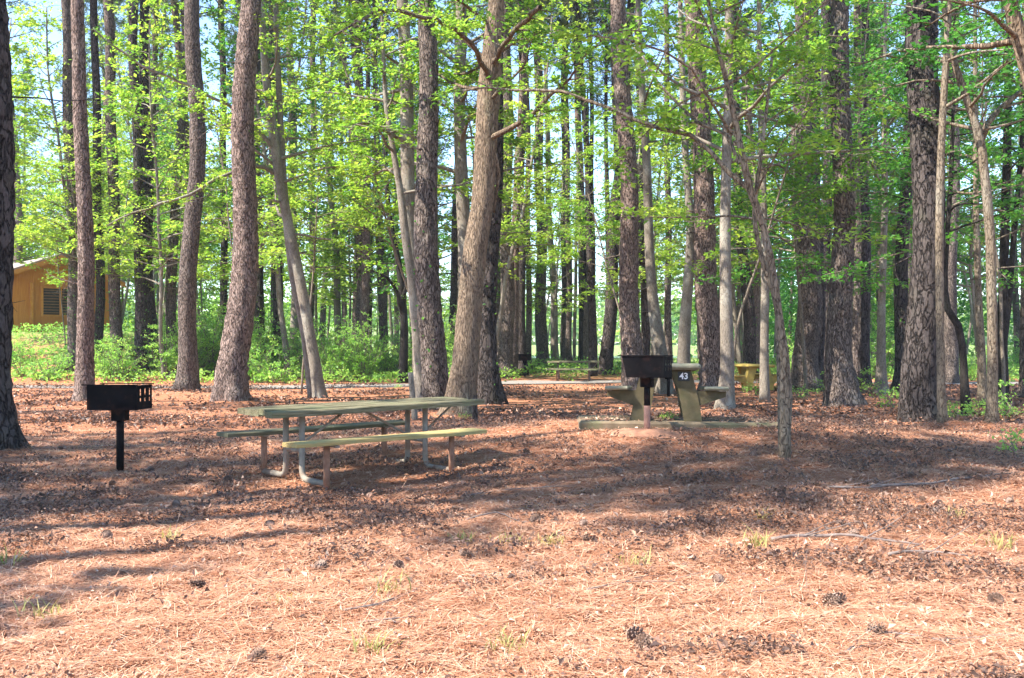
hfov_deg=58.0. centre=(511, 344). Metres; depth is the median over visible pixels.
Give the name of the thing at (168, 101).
pine tree
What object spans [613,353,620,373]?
shrub
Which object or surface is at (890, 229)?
hardwood tree
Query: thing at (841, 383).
pine tree
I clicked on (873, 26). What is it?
hardwood tree
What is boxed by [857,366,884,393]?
shrub
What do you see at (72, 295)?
pine tree
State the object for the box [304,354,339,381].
shrub
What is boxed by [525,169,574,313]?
hardwood tree
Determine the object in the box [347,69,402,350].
hardwood tree
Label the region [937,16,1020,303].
hardwood tree
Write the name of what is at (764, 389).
hardwood tree
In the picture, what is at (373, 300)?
hardwood tree
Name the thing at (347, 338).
shrub
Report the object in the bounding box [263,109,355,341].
hardwood tree
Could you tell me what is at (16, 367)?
shrub
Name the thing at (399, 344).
shrub
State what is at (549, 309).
hardwood tree
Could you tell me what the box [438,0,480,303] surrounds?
pine tree
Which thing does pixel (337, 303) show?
hardwood tree
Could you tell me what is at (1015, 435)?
shrub
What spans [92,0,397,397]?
hardwood tree
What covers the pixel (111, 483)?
pine cone
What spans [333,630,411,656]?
grass tuft
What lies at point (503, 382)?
path
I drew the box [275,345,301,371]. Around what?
shrub
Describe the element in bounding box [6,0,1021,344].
sky
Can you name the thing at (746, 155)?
pine tree
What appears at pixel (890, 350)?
shrub
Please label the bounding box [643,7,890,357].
sapling
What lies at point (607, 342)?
pine tree
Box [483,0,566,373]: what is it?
pine tree
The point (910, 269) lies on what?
pine tree
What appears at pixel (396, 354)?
shrub
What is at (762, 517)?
grass tuft
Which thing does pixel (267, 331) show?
shrub
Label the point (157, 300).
hardwood tree
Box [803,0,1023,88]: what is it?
hardwood tree
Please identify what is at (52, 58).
hardwood tree
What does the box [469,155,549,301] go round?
hardwood tree
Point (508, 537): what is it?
grass tuft
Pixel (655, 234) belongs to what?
hardwood tree
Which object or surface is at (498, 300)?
pine tree
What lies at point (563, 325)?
pine tree
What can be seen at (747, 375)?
concrete table
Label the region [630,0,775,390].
hardwood tree
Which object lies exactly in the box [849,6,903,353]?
pine tree
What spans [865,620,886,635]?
pine cone
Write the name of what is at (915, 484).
fallen branch
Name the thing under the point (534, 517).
pine cone
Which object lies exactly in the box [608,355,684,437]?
park grill
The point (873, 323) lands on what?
shrub
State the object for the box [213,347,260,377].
shrub
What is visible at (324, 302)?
hardwood tree
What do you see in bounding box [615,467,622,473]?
pine cone
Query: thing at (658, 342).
hardwood tree
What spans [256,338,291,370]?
shrub
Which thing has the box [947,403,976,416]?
shrub
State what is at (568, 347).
pine tree
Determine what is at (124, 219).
hardwood tree
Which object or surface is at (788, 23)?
hardwood tree
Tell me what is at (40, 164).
sapling
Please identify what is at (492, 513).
fallen branch
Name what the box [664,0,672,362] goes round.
pine tree
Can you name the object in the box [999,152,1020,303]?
hardwood tree
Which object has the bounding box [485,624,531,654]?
grass tuft
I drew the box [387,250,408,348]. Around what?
hardwood tree
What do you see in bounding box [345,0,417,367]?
pine tree
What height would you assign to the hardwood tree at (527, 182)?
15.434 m
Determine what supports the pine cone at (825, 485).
on the pine straw
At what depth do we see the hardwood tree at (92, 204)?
56.73 m
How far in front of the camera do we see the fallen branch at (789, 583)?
5.18 m
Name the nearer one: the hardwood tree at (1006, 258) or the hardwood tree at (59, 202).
the hardwood tree at (1006, 258)
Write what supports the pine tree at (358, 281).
on the ground
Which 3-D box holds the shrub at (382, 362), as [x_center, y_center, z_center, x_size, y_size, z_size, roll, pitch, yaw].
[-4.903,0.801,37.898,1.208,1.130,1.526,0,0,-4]
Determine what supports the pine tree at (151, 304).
on the ground
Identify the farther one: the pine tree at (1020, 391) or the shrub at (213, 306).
the shrub at (213, 306)
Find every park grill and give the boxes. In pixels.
[81,383,153,471]
[518,354,530,376]
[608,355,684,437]
[665,377,671,396]
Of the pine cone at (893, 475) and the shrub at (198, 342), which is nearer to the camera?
the pine cone at (893, 475)
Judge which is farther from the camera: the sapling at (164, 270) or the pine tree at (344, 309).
the pine tree at (344, 309)
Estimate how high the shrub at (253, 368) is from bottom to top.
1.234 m
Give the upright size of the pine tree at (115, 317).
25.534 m
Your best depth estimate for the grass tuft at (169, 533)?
6.75 m
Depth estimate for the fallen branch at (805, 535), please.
6.45 m
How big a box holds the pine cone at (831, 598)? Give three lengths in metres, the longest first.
0.104 x 0.092 x 0.092 m
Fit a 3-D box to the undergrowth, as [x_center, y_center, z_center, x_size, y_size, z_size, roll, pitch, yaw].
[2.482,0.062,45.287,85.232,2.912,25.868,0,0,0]
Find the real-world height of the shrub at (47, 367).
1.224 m
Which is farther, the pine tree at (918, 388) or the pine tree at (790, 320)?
the pine tree at (790, 320)
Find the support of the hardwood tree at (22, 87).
on the ground
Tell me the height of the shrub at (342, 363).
2.834 m
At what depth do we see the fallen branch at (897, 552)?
6.06 m
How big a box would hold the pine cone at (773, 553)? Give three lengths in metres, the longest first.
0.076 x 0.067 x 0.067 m
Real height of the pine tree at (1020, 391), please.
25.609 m
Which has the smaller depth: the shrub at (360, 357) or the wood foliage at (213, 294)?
the shrub at (360, 357)
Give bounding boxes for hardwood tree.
[7,0,74,268]
[8,0,133,371]
[12,55,37,259]
[13,136,43,261]
[13,203,34,259]
[16,119,49,260]
[20,165,37,258]
[21,154,52,259]
[24,159,60,260]
[30,115,91,252]
[35,113,108,255]
[36,153,68,254]
[51,131,128,270]
[52,72,132,255]
[59,0,257,379]
[62,113,126,245]
[84,14,182,318]
[88,121,133,278]
[90,113,164,322]
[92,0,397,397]
[103,111,173,261]
[106,89,203,295]
[106,103,172,325]
[116,37,232,254]
[120,97,217,322]
[121,1,266,264]
[125,278,155,309]
[150,49,232,327]
[155,221,207,310]
[165,206,219,325]
[169,0,366,373]
[177,147,232,313]
[198,100,299,285]
[200,153,232,287]
[206,0,359,277]
[214,153,288,284]
[257,0,355,355]
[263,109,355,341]
[263,130,331,286]
[283,0,523,397]
[287,16,386,345]
[301,133,407,336]
[301,182,376,309]
[303,92,406,301]
[305,0,473,397]
[305,180,352,337]
[307,0,626,415]
[314,231,352,321]
[321,0,455,303]
[337,73,446,382]
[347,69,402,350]
[354,0,585,296]
[360,49,455,371]
[367,0,498,274]
[370,81,453,350]
[372,222,393,319]
[372,269,393,356]
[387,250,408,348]
[439,144,474,303]
[440,205,470,317]
[455,0,905,459]
[466,0,601,346]
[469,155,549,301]
[514,54,591,366]
[525,149,604,366]
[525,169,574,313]
[533,231,578,338]
[543,60,604,360]
[547,89,604,366]
[568,50,684,298]
[578,0,721,393]
[595,187,618,309]
[599,0,954,408]
[602,75,717,354]
[603,232,662,320]
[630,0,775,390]
[638,192,696,321]
[640,154,683,303]
[653,21,782,289]
[653,107,715,336]
[661,0,781,362]
[679,0,870,402]
[679,288,696,327]
[693,143,788,356]
[712,116,787,331]
[714,0,882,269]
[716,4,794,315]
[731,111,780,290]
[741,0,894,252]
[748,40,822,361]
[777,0,912,263]
[784,0,972,393]
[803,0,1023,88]
[820,41,912,290]
[822,136,875,292]
[845,0,1023,422]
[849,3,972,293]
[852,240,893,354]
[864,0,1023,415]
[865,1,1023,422]
[869,122,902,357]
[874,1,1023,406]
[875,256,893,311]
[887,11,990,264]
[895,28,1019,364]
[897,1,1023,404]
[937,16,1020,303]
[944,170,973,308]
[945,121,997,337]
[957,156,1001,354]
[957,206,986,320]
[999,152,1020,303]
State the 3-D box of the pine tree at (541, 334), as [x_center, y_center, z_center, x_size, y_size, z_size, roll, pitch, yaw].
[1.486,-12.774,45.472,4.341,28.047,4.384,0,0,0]
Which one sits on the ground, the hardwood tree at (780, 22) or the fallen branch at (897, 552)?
the hardwood tree at (780, 22)
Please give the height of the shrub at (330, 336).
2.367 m
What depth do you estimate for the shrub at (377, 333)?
42.40 m
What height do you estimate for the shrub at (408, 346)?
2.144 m
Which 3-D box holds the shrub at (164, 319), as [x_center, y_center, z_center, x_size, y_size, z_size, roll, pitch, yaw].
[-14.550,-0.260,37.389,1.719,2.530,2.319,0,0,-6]
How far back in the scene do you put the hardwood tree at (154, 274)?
56.28 m
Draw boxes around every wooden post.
[408,372,417,419]
[472,395,477,422]
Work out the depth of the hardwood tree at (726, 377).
19.07 m
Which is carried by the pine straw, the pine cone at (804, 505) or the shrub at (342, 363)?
the pine cone at (804, 505)
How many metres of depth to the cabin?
47.39 m
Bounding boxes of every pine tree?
[0,0,101,450]
[6,0,48,262]
[12,66,49,259]
[18,0,94,401]
[38,42,102,151]
[51,0,104,116]
[53,0,77,371]
[84,0,173,333]
[85,0,139,253]
[86,3,131,132]
[90,0,123,363]
[98,1,173,92]
[103,0,124,369]
[115,0,201,263]
[128,0,149,374]
[130,0,158,369]
[139,0,221,390]
[139,0,235,371]
[157,80,177,147]
[164,0,205,232]
[178,0,240,334]
[192,0,290,401]
[212,22,237,101]
[216,0,284,338]
[219,0,299,361]
[225,0,287,320]
[231,2,311,343]
[261,10,306,272]
[267,0,369,321]
[268,0,285,367]
[298,0,412,363]
[298,5,353,346]
[299,0,396,334]
[317,38,353,350]
[325,0,408,354]
[326,0,396,370]
[344,18,392,298]
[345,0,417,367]
[382,63,399,347]
[405,0,454,411]
[414,92,448,183]
[416,0,487,371]
[437,136,452,301]
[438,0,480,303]
[453,0,548,375]
[453,5,500,324]
[468,0,554,377]
[477,25,508,404]
[480,6,553,290]
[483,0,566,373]
[511,0,559,368]
[511,0,581,368]
[531,0,601,365]
[542,0,634,375]
[543,0,599,364]
[546,0,642,284]
[552,2,596,363]
[566,0,634,366]
[567,0,684,374]
[570,0,650,283]
[583,0,677,269]
[594,0,660,395]
[595,60,650,316]
[611,66,659,307]
[635,0,650,354]
[657,0,731,390]
[661,0,716,358]
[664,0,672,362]
[685,0,766,306]
[711,0,781,372]
[714,16,769,367]
[714,32,756,262]
[733,1,759,372]
[776,0,824,391]
[781,0,871,406]
[787,127,796,356]
[811,0,825,379]
[820,0,832,370]
[848,0,987,421]
[849,0,904,301]
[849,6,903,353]
[850,1,899,179]
[852,4,860,376]
[857,1,872,385]
[887,22,946,303]
[890,2,911,390]
[891,7,904,134]
[944,3,959,382]
[979,1,1021,352]
[1016,3,1023,397]
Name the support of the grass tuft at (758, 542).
on the ground
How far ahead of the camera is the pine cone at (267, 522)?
7.00 m
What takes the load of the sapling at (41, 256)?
on the ground
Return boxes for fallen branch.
[74,635,128,669]
[170,513,204,537]
[343,557,421,610]
[343,610,423,623]
[461,477,568,496]
[465,511,531,521]
[586,570,707,589]
[754,557,822,593]
[770,509,918,544]
[830,475,902,487]
[830,634,879,656]
[870,465,1023,486]
[883,631,1020,649]
[887,522,973,555]
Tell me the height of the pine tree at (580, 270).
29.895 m
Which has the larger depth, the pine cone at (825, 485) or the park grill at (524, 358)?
the park grill at (524, 358)
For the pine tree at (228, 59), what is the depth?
68.26 m
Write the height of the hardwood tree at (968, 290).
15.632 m
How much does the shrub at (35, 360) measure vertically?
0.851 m
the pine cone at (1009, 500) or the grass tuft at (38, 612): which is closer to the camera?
the grass tuft at (38, 612)
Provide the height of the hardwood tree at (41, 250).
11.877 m
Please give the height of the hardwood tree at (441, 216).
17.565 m
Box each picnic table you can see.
[216,397,486,487]
[546,361,599,380]
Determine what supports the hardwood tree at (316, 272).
on the ground
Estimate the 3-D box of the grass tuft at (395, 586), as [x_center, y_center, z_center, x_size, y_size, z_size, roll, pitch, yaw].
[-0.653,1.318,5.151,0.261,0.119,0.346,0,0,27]
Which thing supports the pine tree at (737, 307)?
on the ground
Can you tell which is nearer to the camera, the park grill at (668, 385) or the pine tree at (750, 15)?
the park grill at (668, 385)
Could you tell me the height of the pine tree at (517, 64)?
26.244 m
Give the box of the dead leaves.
[0,381,1023,677]
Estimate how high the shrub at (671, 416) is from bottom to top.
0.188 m
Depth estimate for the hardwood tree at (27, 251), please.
58.87 m
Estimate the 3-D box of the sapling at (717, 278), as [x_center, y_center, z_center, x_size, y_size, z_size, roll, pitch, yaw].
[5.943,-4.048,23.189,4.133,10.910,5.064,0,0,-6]
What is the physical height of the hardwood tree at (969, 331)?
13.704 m
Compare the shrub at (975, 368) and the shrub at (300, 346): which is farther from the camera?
the shrub at (300, 346)
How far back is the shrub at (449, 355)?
33.65 m
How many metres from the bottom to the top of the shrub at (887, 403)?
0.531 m
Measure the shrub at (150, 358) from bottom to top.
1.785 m
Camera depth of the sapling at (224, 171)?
30.97 m
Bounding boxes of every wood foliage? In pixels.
[13,165,387,344]
[639,135,1020,357]
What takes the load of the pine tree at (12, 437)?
on the ground
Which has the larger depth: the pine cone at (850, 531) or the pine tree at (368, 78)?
the pine tree at (368, 78)
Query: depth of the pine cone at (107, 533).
6.63 m
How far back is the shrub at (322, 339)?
36.85 m
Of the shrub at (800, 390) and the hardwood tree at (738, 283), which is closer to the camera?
the shrub at (800, 390)
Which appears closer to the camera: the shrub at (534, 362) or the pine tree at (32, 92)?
the shrub at (534, 362)
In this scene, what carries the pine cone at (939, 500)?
on the pine straw
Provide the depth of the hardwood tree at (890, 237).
56.65 m
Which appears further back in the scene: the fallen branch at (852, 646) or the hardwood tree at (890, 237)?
the hardwood tree at (890, 237)
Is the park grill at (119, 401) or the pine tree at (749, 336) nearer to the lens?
the park grill at (119, 401)
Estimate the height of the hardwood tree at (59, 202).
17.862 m
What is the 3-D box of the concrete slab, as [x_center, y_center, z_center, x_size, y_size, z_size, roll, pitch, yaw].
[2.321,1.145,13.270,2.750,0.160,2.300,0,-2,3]
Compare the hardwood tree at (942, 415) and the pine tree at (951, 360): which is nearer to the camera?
the hardwood tree at (942, 415)
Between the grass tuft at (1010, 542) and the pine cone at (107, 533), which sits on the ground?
the grass tuft at (1010, 542)
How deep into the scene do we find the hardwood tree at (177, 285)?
62.24 m
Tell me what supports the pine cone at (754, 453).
on the pine straw
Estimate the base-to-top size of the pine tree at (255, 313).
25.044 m
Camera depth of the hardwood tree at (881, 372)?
25.41 m
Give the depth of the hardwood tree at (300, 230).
71.07 m
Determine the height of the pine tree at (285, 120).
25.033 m
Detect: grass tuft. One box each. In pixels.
[0,541,31,566]
[12,592,71,621]
[159,525,179,540]
[266,591,292,603]
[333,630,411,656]
[364,570,411,597]
[446,528,475,543]
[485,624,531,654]
[489,530,524,545]
[534,529,563,547]
[616,543,652,565]
[741,523,774,548]
[752,508,776,519]
[947,508,970,517]
[967,528,1021,550]
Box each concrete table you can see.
[604,363,728,420]
[734,363,776,390]
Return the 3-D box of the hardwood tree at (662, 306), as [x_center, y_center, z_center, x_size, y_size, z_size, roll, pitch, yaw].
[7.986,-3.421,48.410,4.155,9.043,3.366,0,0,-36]
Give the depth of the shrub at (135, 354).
35.73 m
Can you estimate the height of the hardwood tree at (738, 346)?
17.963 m
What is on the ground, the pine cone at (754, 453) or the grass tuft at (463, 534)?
the grass tuft at (463, 534)
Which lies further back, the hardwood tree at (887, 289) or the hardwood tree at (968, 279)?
the hardwood tree at (968, 279)
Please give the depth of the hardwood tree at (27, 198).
69.51 m
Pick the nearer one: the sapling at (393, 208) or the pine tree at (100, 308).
the sapling at (393, 208)
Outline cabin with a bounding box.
[12,254,125,331]
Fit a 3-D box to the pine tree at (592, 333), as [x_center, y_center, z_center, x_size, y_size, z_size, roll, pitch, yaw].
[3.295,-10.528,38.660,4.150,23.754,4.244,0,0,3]
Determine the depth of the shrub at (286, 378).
33.31 m
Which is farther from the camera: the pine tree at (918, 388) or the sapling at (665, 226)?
the sapling at (665, 226)
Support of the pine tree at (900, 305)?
on the ground
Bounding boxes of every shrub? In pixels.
[11,341,28,363]
[11,351,40,376]
[12,333,33,361]
[13,342,46,362]
[23,358,47,379]
[24,348,69,380]
[30,346,73,375]
[45,339,66,362]
[50,346,71,370]
[61,338,112,373]
[94,335,139,375]
[94,342,117,380]
[101,332,146,379]
[106,352,145,379]
[122,323,134,365]
[128,313,165,355]
[128,341,150,362]
[132,330,165,372]
[141,323,177,379]
[142,312,201,374]
[156,286,206,343]
[165,327,217,371]
[169,336,219,367]
[196,290,225,374]
[196,303,223,340]
[197,295,226,349]
[197,321,220,373]
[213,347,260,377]
[220,299,278,359]
[247,336,265,380]
[247,351,287,382]
[248,333,290,379]
[252,298,290,358]
[253,347,302,382]
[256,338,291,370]
[267,315,313,367]
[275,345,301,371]
[277,328,327,369]
[278,327,322,376]
[280,318,332,374]
[300,322,348,365]
[300,330,362,378]
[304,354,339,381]
[315,307,369,381]
[322,326,384,371]
[322,328,377,378]
[328,312,392,381]
[353,312,395,358]
[353,336,387,376]
[359,336,399,376]
[372,314,411,369]
[379,330,411,368]
[379,352,398,376]
[384,357,411,374]
[391,344,412,370]
[395,326,411,365]
[408,310,455,355]
[442,313,455,371]
[443,305,456,368]
[446,345,453,376]
[527,354,545,372]
[537,350,563,372]
[561,371,575,380]
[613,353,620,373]
[658,410,678,418]
[739,383,758,394]
[769,352,791,371]
[787,335,793,368]
[792,384,819,397]
[814,373,824,394]
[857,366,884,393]
[869,384,899,407]
[870,300,877,360]
[870,302,894,372]
[870,327,894,378]
[947,395,1002,416]
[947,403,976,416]
[959,340,986,380]
[982,389,1023,419]
[986,349,1017,370]
[988,427,1023,453]
[998,378,1023,417]
[1008,332,1019,371]
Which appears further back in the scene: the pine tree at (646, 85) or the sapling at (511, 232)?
the pine tree at (646, 85)
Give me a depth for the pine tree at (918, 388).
15.55 m
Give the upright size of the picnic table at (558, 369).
0.751 m
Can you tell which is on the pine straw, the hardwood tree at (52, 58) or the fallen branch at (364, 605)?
the fallen branch at (364, 605)
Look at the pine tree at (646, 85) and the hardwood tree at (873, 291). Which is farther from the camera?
the pine tree at (646, 85)
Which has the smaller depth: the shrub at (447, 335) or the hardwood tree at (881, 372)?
the hardwood tree at (881, 372)
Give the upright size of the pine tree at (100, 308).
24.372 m
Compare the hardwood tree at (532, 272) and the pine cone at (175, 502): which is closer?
the pine cone at (175, 502)
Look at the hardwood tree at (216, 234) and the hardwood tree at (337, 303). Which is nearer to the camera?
the hardwood tree at (337, 303)
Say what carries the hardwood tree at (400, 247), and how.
on the ground
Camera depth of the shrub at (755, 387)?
25.73 m
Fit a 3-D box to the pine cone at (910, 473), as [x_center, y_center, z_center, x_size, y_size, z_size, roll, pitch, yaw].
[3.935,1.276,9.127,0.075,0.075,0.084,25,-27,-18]
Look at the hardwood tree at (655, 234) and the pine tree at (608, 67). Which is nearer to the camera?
the hardwood tree at (655, 234)
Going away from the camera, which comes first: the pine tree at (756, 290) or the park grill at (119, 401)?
the park grill at (119, 401)
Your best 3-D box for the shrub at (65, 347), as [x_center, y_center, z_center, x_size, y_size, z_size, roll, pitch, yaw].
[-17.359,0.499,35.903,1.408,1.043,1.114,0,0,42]
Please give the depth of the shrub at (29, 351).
36.71 m
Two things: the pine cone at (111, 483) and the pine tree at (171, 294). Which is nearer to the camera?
the pine cone at (111, 483)
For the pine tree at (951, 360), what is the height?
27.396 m
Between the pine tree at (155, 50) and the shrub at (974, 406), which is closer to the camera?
the shrub at (974, 406)
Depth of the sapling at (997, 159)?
18.03 m
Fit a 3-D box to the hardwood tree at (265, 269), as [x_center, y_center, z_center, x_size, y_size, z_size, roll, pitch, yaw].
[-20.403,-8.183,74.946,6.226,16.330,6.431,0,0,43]
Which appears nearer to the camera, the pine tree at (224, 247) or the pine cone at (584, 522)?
the pine cone at (584, 522)
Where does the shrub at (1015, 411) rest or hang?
on the ground
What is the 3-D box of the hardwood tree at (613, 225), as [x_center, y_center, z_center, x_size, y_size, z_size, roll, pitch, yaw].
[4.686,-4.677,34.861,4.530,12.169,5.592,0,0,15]
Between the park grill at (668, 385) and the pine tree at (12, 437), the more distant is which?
the park grill at (668, 385)
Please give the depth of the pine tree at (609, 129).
72.89 m
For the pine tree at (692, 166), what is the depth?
58.21 m
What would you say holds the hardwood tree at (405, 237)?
on the ground
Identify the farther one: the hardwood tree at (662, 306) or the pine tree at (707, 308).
the hardwood tree at (662, 306)
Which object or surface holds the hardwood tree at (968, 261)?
on the ground
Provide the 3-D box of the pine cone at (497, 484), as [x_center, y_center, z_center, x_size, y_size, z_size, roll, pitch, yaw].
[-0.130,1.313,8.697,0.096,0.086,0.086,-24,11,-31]
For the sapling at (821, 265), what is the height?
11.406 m
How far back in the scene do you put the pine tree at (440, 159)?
77.35 m
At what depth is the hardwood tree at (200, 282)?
59.87 m
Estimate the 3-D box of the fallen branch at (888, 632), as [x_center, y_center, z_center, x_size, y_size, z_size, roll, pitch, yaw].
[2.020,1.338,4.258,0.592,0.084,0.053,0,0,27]
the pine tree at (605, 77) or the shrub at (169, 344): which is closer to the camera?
the shrub at (169, 344)
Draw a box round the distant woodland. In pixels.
[124,282,1019,344]
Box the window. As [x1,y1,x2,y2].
[41,286,66,316]
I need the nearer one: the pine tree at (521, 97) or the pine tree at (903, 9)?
the pine tree at (521, 97)
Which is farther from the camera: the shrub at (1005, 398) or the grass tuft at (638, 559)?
the shrub at (1005, 398)
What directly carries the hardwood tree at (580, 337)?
on the ground
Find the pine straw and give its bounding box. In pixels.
[0,414,1023,677]
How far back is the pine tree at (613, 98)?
40.20 m
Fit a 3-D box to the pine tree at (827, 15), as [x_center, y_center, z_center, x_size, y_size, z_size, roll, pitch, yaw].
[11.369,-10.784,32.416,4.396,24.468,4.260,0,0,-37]
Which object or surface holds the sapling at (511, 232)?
on the ground
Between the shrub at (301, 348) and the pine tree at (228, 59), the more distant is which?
the pine tree at (228, 59)
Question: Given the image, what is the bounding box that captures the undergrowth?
[11,321,1018,383]
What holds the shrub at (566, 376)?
on the ground
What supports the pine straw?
on the ground
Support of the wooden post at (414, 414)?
on the ground
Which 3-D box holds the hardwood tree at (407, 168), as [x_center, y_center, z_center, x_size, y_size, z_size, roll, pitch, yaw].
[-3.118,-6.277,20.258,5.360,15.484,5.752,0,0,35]
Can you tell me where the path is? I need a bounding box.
[13,380,1017,388]
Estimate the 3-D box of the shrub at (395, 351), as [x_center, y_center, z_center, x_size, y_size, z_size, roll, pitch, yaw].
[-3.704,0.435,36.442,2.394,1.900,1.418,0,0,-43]
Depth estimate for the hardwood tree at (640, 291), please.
76.31 m
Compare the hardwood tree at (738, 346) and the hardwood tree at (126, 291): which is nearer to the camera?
the hardwood tree at (738, 346)
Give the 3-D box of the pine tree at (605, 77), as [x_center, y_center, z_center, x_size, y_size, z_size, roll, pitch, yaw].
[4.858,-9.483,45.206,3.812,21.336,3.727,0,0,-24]
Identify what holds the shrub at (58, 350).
on the ground
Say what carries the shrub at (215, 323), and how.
on the ground
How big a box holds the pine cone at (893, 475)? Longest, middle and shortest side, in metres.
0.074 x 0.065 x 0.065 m
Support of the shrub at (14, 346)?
on the ground
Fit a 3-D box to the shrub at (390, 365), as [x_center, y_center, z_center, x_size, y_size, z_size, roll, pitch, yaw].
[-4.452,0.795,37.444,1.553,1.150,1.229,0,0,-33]
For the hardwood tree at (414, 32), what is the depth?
46.42 m
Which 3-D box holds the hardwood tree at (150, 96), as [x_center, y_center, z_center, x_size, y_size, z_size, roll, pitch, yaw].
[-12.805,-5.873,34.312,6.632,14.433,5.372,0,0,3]
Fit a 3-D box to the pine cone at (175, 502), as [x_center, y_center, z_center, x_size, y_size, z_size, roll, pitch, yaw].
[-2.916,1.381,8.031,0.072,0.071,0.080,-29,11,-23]
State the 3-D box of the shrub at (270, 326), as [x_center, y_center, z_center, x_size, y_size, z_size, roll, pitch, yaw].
[-11.010,-0.344,38.790,2.906,3.170,2.154,0,0,30]
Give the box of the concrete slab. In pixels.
[577,415,777,429]
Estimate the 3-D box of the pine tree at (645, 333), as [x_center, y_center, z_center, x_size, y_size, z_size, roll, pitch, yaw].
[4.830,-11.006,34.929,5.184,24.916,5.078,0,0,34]
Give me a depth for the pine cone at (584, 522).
6.91 m
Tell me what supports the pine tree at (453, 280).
on the ground
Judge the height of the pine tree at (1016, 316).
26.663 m
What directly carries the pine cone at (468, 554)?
on the pine straw
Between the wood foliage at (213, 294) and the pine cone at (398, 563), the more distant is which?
the wood foliage at (213, 294)
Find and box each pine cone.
[100,530,112,538]
[108,480,115,486]
[172,500,180,505]
[188,575,205,588]
[199,466,207,471]
[223,474,232,481]
[250,646,266,659]
[264,519,275,528]
[313,559,328,570]
[393,560,404,570]
[460,549,472,557]
[493,480,502,487]
[523,448,529,453]
[529,513,540,523]
[579,519,587,526]
[582,533,595,542]
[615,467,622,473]
[626,626,644,641]
[634,633,653,650]
[712,573,724,583]
[749,450,757,456]
[767,549,777,556]
[798,503,810,511]
[820,484,829,490]
[822,592,840,608]
[835,592,847,604]
[848,528,860,537]
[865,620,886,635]
[890,473,896,478]
[907,470,914,476]
[918,495,925,501]
[918,551,930,560]
[934,499,943,505]
[986,592,1004,605]
[1005,497,1013,503]
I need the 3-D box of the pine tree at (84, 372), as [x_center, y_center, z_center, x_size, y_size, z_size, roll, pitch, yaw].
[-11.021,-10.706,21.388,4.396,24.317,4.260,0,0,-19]
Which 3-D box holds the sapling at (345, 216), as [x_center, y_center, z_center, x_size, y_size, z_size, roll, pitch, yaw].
[-5.836,-3.289,25.990,5.060,9.414,4.224,0,0,-3]
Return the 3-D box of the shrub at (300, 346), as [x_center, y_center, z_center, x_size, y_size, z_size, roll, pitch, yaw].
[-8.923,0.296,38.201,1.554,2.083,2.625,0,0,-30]
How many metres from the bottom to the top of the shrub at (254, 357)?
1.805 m
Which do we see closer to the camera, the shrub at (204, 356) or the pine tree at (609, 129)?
the shrub at (204, 356)
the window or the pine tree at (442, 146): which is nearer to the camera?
the window
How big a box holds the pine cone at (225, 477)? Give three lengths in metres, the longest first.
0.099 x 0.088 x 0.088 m
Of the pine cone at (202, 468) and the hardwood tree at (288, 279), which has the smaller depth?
the pine cone at (202, 468)
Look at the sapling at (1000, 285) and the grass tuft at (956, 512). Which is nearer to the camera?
the grass tuft at (956, 512)
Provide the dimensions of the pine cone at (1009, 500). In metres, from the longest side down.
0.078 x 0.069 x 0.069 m
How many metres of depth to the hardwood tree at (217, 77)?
39.82 m
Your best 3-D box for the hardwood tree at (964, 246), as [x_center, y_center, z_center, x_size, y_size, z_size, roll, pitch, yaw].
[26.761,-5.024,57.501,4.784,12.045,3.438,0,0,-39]
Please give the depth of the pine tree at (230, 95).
50.67 m
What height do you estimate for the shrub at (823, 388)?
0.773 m
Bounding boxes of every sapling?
[14,115,146,286]
[14,151,68,345]
[111,159,230,293]
[122,166,206,317]
[162,86,308,282]
[206,56,392,393]
[285,1,456,291]
[315,134,407,292]
[367,6,576,257]
[496,178,556,300]
[521,95,685,310]
[638,86,777,288]
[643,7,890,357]
[662,0,855,299]
[715,1,907,395]
[767,0,950,295]
[799,1,1023,283]
[894,1,1023,403]
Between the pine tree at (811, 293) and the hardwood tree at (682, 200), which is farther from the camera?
the hardwood tree at (682, 200)
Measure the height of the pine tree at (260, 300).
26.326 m
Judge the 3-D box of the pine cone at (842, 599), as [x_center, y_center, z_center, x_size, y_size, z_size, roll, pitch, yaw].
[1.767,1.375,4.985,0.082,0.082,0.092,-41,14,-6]
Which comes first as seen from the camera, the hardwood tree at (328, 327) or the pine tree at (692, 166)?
the pine tree at (692, 166)
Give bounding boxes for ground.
[0,326,1023,677]
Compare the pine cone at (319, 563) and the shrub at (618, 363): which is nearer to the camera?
the pine cone at (319, 563)
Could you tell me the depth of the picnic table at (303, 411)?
9.41 m
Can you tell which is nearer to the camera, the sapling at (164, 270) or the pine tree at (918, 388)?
the pine tree at (918, 388)
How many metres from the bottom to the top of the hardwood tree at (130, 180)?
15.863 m
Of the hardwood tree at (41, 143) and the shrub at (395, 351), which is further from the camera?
the hardwood tree at (41, 143)
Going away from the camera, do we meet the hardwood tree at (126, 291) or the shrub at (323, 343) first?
the shrub at (323, 343)
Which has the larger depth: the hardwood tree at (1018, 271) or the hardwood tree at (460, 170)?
the hardwood tree at (1018, 271)
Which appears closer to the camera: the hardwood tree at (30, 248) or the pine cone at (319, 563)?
the pine cone at (319, 563)
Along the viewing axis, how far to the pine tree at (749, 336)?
36.78 m
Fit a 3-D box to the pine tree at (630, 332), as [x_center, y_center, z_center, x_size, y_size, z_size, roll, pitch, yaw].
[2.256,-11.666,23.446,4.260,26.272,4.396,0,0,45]
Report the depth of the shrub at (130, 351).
37.37 m
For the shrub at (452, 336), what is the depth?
39.04 m
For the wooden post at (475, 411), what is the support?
on the ground
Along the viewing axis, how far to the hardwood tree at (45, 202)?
72.29 m
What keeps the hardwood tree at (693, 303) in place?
on the ground
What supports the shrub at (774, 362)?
on the ground

